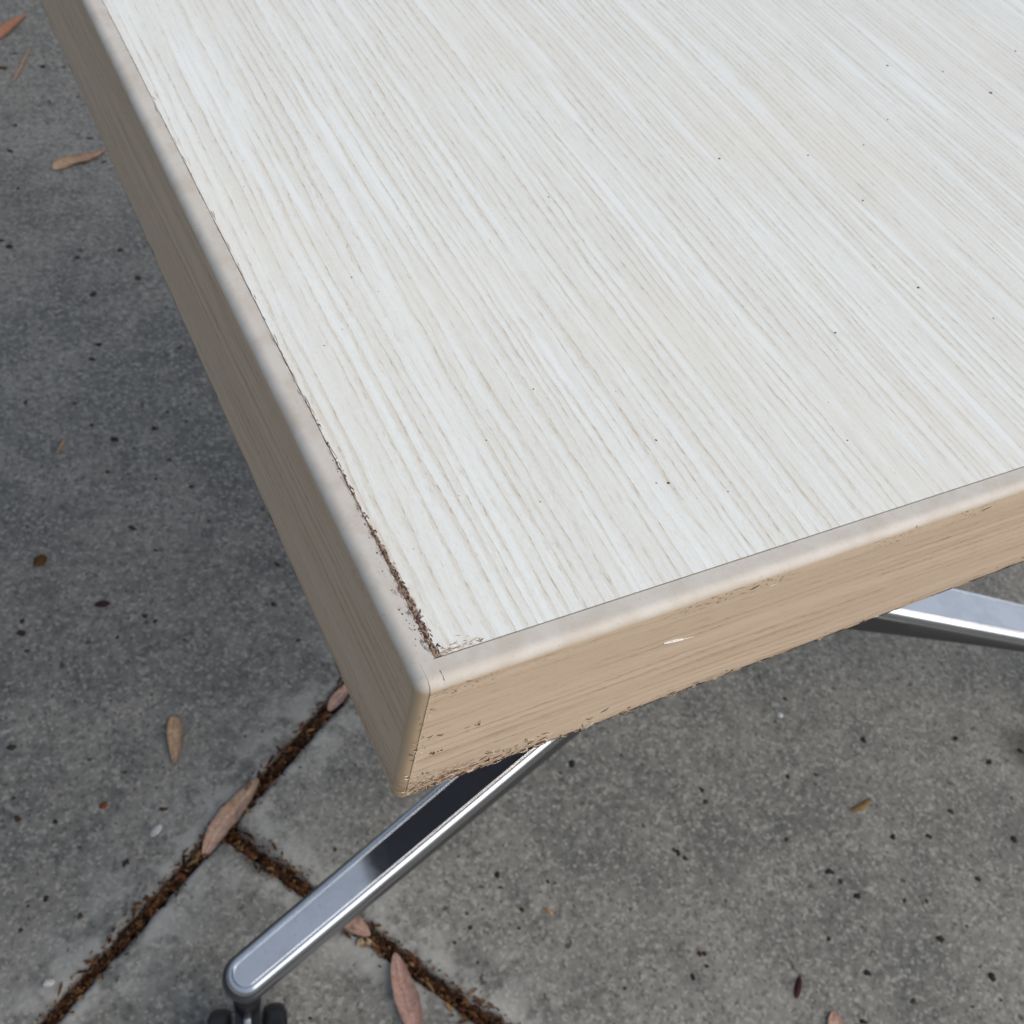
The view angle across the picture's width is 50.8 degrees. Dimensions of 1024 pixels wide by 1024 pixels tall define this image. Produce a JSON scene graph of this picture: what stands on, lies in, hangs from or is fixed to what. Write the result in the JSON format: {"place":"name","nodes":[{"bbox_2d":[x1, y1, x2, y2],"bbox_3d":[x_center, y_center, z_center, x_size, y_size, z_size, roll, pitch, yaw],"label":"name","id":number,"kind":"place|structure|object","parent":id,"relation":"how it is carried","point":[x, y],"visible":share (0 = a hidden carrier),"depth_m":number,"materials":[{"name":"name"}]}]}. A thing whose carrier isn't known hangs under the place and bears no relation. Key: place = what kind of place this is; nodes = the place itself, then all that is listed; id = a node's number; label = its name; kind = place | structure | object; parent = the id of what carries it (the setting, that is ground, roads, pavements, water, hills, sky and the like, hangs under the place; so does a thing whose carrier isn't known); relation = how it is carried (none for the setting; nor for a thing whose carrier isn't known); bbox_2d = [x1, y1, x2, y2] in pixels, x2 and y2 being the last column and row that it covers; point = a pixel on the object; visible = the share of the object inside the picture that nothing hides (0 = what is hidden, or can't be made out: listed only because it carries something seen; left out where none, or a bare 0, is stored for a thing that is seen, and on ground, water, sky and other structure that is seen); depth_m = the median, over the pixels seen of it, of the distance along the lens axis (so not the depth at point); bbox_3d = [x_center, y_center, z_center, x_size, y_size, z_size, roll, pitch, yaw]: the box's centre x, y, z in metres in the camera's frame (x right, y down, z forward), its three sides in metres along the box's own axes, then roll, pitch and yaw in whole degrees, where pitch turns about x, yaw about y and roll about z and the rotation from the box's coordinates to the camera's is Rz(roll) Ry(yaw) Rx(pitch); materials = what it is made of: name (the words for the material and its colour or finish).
{"place":"outdoors","nodes":[
{"label":"outdoors","id":0,"kind":"place"},
{"bbox_2d":[0,0,1023,1023],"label":"pavement","id":1,"kind":"structure","parent":0,"point":[753,903],"depth_m":0.95,"materials":[{"name":"concrete"}]},
{"bbox_2d":[0,14,25,38],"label":"gum leaf","id":2,"kind":"object","parent":1,"relation":"on","point":[7,27],"visible":1,"depth_m":1.57,"materials":[{"name":"brown plant"}]},
{"bbox_2d":[13,45,31,81],"bbox_3d":[-0.689,-0.633,1.519,0.006,0.003,0.101,6,49,-9],"label":"gum leaf","id":3,"kind":"object","parent":1,"relation":"on","point":[21,65],"visible":1,"depth_m":1.51,"materials":[{"name":"brown plant"}]},
{"bbox_2d":[33,554,46,566],"bbox_3d":[-0.440,0.044,1.004,0.014,0.006,0.012,-15,56,-25],"label":"gum nut","id":4,"kind":"object","parent":1,"relation":"on","point":[40,560],"visible":1,"depth_m":1.00,"materials":[{"name":"brown plant"}]},
{"bbox_2d":[43,979,54,986],"bbox_3d":[-0.336,0.340,0.780,0.008,0.002,0.006,-15,56,-25],"label":"pebble","id":5,"kind":"object","parent":1,"relation":"on","point":[48,982],"visible":1,"depth_m":0.78,"materials":[{"name":"white stone"}]},
{"bbox_2d":[56,439,64,453],"bbox_3d":[-0.459,-0.067,1.096,0.012,0.002,0.017,-15,56,-25],"label":"gum leaf","id":6,"kind":"object","parent":1,"relation":"on","point":[59,448],"visible":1,"depth_m":1.09,"materials":[{"name":"brown plant"}]},
{"bbox_2d":[52,149,105,169],"bbox_3d":[-0.561,-0.460,1.402,0.079,0.005,0.022,-29,62,-32],"label":"gum leaf","id":7,"kind":"object","parent":1,"relation":"on","point":[64,162],"visible":1,"depth_m":1.40,"materials":[{"name":"brown plant"}]},
{"bbox_2d":[94,601,110,607],"bbox_3d":[-0.376,0.084,0.988,0.014,0.002,0.008,-15,56,-25],"label":"seed","id":8,"kind":"object","parent":1,"relation":"on","point":[100,604],"visible":1,"depth_m":0.99,"materials":[{"name":"brown plant"}]},
{"bbox_2d":[99,801,107,808],"bbox_3d":[-0.330,0.237,0.871,0.007,0.001,0.007,-15,56,-25],"label":"bark flake","id":9,"kind":"object","parent":1,"relation":"on","point":[103,805],"visible":1,"depth_m":0.87,"materials":[{"name":"brown plant"}]},
{"bbox_2d":[150,824,161,836],"bbox_3d":[-0.286,0.255,0.865,0.011,0.002,0.009,-15,56,-25],"label":"stone chip","id":10,"kind":"object","parent":1,"relation":"on","point":[156,829],"visible":1,"depth_m":0.86,"materials":[{"name":"white stone"}]},
{"bbox_2d":[167,716,182,764],"bbox_3d":[-0.286,0.193,0.916,0.013,0.004,0.047,-4,52,-17],"label":"gum leaf","id":11,"kind":"object","parent":1,"relation":"on","point":[174,732],"visible":1,"depth_m":0.92,"materials":[{"name":"brown plant"}]},
{"bbox_2d":[32,677,520,1023],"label":"leaf litter","id":12,"kind":"object","parent":1,"relation":"on","point":[253,854],"visible":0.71,"depth_m":0.84,"materials":[{"name":"brown plant"}]},
{"bbox_2d":[202,778,258,857],"bbox_3d":[-0.231,0.248,0.882,0.018,0.005,0.078,31,50,13],"label":"gum leaf","id":13,"kind":"object","parent":12,"relation":"on","point":[227,817],"visible":1,"depth_m":0.88,"materials":[{"name":"brown plant"}]},
{"bbox_2d":[327,684,348,710],"bbox_3d":[-0.154,0.164,0.972,0.012,0.004,0.040,27,50,9],"label":"gum leaf","id":14,"kind":"object","parent":12,"relation":"on","point":[338,696],"visible":0.73,"depth_m":0.97,"materials":[{"name":"plant"}]},
{"bbox_2d":[344,914,369,936],"bbox_3d":[-0.126,0.321,0.845,0.016,0.006,0.035,-29,62,-32],"label":"gum leaf","id":15,"kind":"object","parent":12,"relation":"on","point":[358,924],"visible":0.45,"depth_m":0.84,"materials":[{"name":"plant"}]},
{"bbox_2d":[356,938,374,946],"bbox_3d":[-0.114,0.335,0.838,0.013,0.003,0.009,-15,56,-25],"label":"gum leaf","id":16,"kind":"object","parent":12,"relation":"on","point":[361,942],"visible":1,"depth_m":0.84,"materials":[{"name":"beige plant"}]},
{"bbox_2d":[391,952,422,1023],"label":"gum leaf","id":17,"kind":"object","parent":1,"relation":"on","point":[406,998],"visible":1,"depth_m":0.82,"materials":[{"name":"plant"}]},
{"bbox_2d":[0,53,1023,1023],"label":"bark crumbs","id":18,"kind":"object","parent":1,"relation":"on","point":[572,765],"visible":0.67,"depth_m":0.95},
{"bbox_2d":[40,0,1023,1023],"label":"table","id":19,"kind":"object","parent":1,"relation":"on","point":[505,321],"visible":1,"depth_m":0.22,"materials":[{"name":"laminate"}]},
{"bbox_2d":[196,39,1015,549],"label":"dust specks","id":20,"kind":"object","parent":19,"relation":"on","point":[700,163],"visible":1,"depth_m":0.23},
{"bbox_2d":[544,908,552,914],"bbox_3d":[0.030,0.326,0.882,0.006,0.001,0.008,-15,56,-25],"label":"bark chip","id":21,"kind":"object","parent":1,"relation":"on","point":[548,911],"visible":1,"depth_m":0.88,"materials":[{"name":"brown plant"}]},
{"bbox_2d":[794,975,801,998],"bbox_3d":[0.234,0.387,0.879,0.006,0.003,0.020,23,49,6],"label":"seed","id":22,"kind":"object","parent":1,"relation":"on","point":[798,987],"visible":1,"depth_m":0.88,"materials":[{"name":"brown plant"}]},
{"bbox_2d":[828,1011,845,1023],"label":"gum leaf","id":23,"kind":"object","parent":1,"relation":"on","point":[835,1017],"visible":1,"depth_m":0.87,"materials":[{"name":"brown plant"}]},
{"bbox_2d":[850,798,870,811],"bbox_3d":[0.324,0.272,0.998,0.027,0.002,0.008,-15,56,-25],"label":"twig scrap","id":24,"kind":"object","parent":1,"relation":"on","point":[863,805],"visible":1,"depth_m":1.00,"materials":[{"name":"brown plant"}]}
]}

